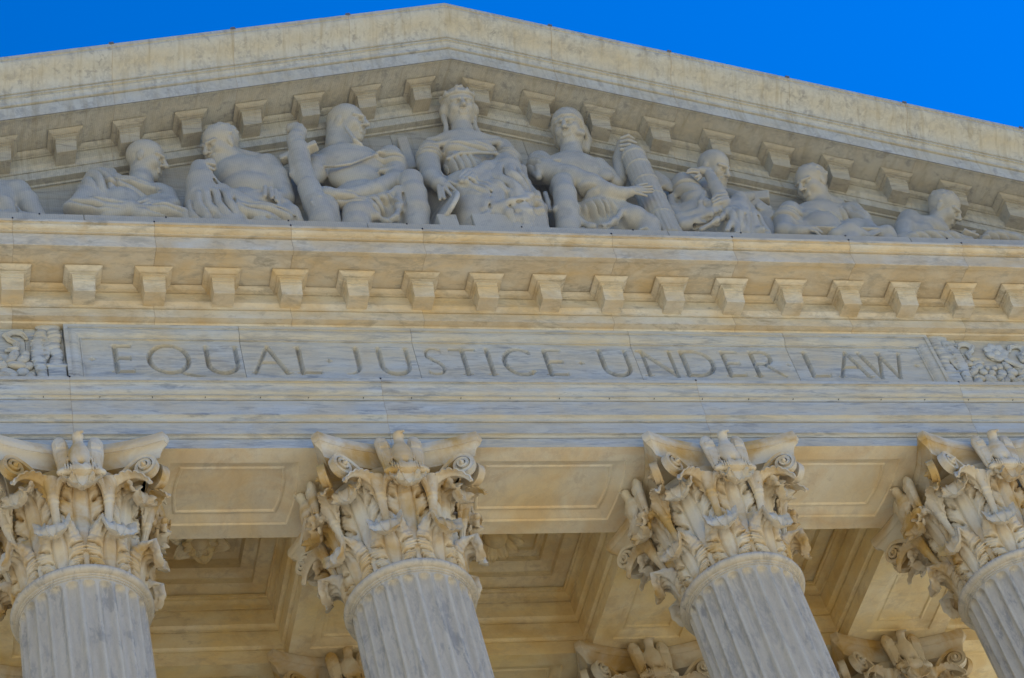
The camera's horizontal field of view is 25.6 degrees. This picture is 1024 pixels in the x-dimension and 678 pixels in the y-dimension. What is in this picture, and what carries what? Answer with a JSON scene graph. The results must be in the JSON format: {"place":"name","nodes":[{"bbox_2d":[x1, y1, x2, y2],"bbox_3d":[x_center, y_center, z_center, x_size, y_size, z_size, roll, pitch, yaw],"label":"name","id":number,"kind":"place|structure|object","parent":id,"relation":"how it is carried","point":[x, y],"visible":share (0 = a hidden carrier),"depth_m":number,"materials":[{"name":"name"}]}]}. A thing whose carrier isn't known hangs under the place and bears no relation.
{"place":"outdoors","nodes":[
{"label":"outdoors","id":0,"kind":"place"},
{"bbox_2d":[0,0,1023,128],"label":"sky","id":1,"kind":"structure","parent":0,"point":[961,57],"materials":[{"name":"blue"}]},
{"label":"courthouse body","id":2,"kind":"object","parent":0,"visible":0},
{"bbox_2d":[0,528,997,677],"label":"portico ceiling","id":3,"kind":"structure","parent":2,"relation":"attached to","point":[236,607],"depth_m":33.69,"materials":[{"name":"stone"}]},
{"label":"portico step","id":4,"kind":"structure","parent":0,"visible":0},
{"bbox_2d":[0,664,22,677],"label":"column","id":5,"kind":"structure","parent":4,"relation":"on","point":[6,671],"depth_m":31.16,"materials":[{"name":"stone"}]},
{"bbox_2d":[0,430,171,677],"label":"column","id":6,"kind":"structure","parent":4,"relation":"on","point":[85,532],"depth_m":27.78,"materials":[{"name":"stone"}]},
{"bbox_2d":[267,646,364,677],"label":"column","id":7,"kind":"structure","parent":4,"relation":"on","point":[290,665],"depth_m":32.29,"materials":[{"name":"stone"}]},
{"bbox_2d":[287,430,494,677],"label":"column","id":8,"kind":"structure","parent":4,"relation":"on","point":[386,548],"depth_m":29.09,"materials":[{"name":"stone"}]},
{"bbox_2d":[0,218,1023,538],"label":"entablature","id":9,"kind":"structure","parent":8,"relation":"on","point":[240,364],"depth_m":31.78,"materials":[{"name":"stone"}]},
{"bbox_2d":[0,3,1023,244],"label":"pediment","id":10,"kind":"structure","parent":9,"relation":"on","point":[64,80],"depth_m":36.25,"materials":[{"name":"stone"}]},
{"bbox_2d":[0,179,44,213],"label":"statue","id":11,"kind":"object","parent":10,"relation":"on","point":[10,188],"visible":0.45,"depth_m":31.46,"materials":[{"name":"stone"}]},
{"bbox_2d":[62,139,188,217],"bbox_3d":[-5.642,-2.088,32.434,1.804,2.506,1.011,1,-49,-17],"label":"statue","id":12,"kind":"object","parent":10,"relation":"on","point":[108,187],"visible":0.5,"depth_m":32.07,"materials":[{"name":"stone"}]},
{"bbox_2d":[183,122,303,220],"bbox_3d":[-4.092,-2.209,33.072,1.792,2.908,1.136,1,-49,-17],"label":"statue","id":13,"kind":"object","parent":10,"relation":"on","point":[226,134],"visible":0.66,"depth_m":32.64,"materials":[{"name":"stone"}]},
{"bbox_2d":[279,103,430,223],"bbox_3d":[-2.427,-2.391,33.804,2.089,3.757,1.074,1,-49,-17],"label":"statue","id":14,"kind":"object","parent":10,"relation":"on","point":[340,130],"visible":0.76,"depth_m":33.46,"materials":[{"name":"stone"}]},
{"bbox_2d":[397,84,548,226],"bbox_3d":[-0.692,-2.584,34.650,1.963,4.194,1.336,1,-49,-17],"label":"statue","id":15,"kind":"object","parent":10,"relation":"on","point":[521,198],"visible":0.67,"depth_m":33.86,"materials":[{"name":"stone"}]},
{"bbox_2d":[0,58,1023,243],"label":"bird net","id":16,"kind":"object","parent":10,"relation":"attached to","point":[949,214],"visible":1,"depth_m":34.07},
{"bbox_2d":[526,107,682,230],"bbox_3d":[1.373,-2.425,35.111,2.499,3.747,1.068,1,-49,-17],"label":"statue","id":17,"kind":"object","parent":10,"relation":"on","point":[564,128],"visible":0.73,"depth_m":34.51,"materials":[{"name":"stone"}]},
{"bbox_2d":[667,149,773,233],"bbox_3d":[3.263,-2.046,35.225,2.036,2.809,1.120,1,-49,-17],"label":"statue","id":18,"kind":"object","parent":10,"relation":"on","point":[694,187],"visible":0.59,"depth_m":34.86,"materials":[{"name":"stone"}]},
{"bbox_2d":[773,162,897,236],"bbox_3d":[4.870,-1.964,35.683,2.123,2.438,1.081,1,-49,-17],"label":"statue","id":19,"kind":"object","parent":10,"relation":"on","point":[824,209],"visible":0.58,"depth_m":35.42,"materials":[{"name":"stone"}]},
{"bbox_2d":[893,189,1023,239],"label":"statue","id":20,"kind":"object","parent":10,"relation":"on","point":[946,225],"visible":0.4,"depth_m":35.90,"materials":[{"name":"stone"}]},
{"bbox_2d":[573,637,709,677],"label":"column","id":21,"kind":"structure","parent":4,"relation":"on","point":[660,660],"depth_m":33.71,"materials":[{"name":"stone"}]},
{"bbox_2d":[606,429,839,677],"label":"column","id":22,"kind":"structure","parent":4,"relation":"on","point":[710,537],"depth_m":30.43,"materials":[{"name":"stone"}]},
{"bbox_2d":[830,628,972,677],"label":"column","id":23,"kind":"structure","parent":4,"relation":"on","point":[942,655],"depth_m":34.96,"materials":[{"name":"stone"}]},
{"bbox_2d":[871,429,1023,677],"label":"column","id":24,"kind":"structure","parent":4,"relation":"on","point":[954,525],"depth_m":31.94,"materials":[{"name":"stone"}]}
]}

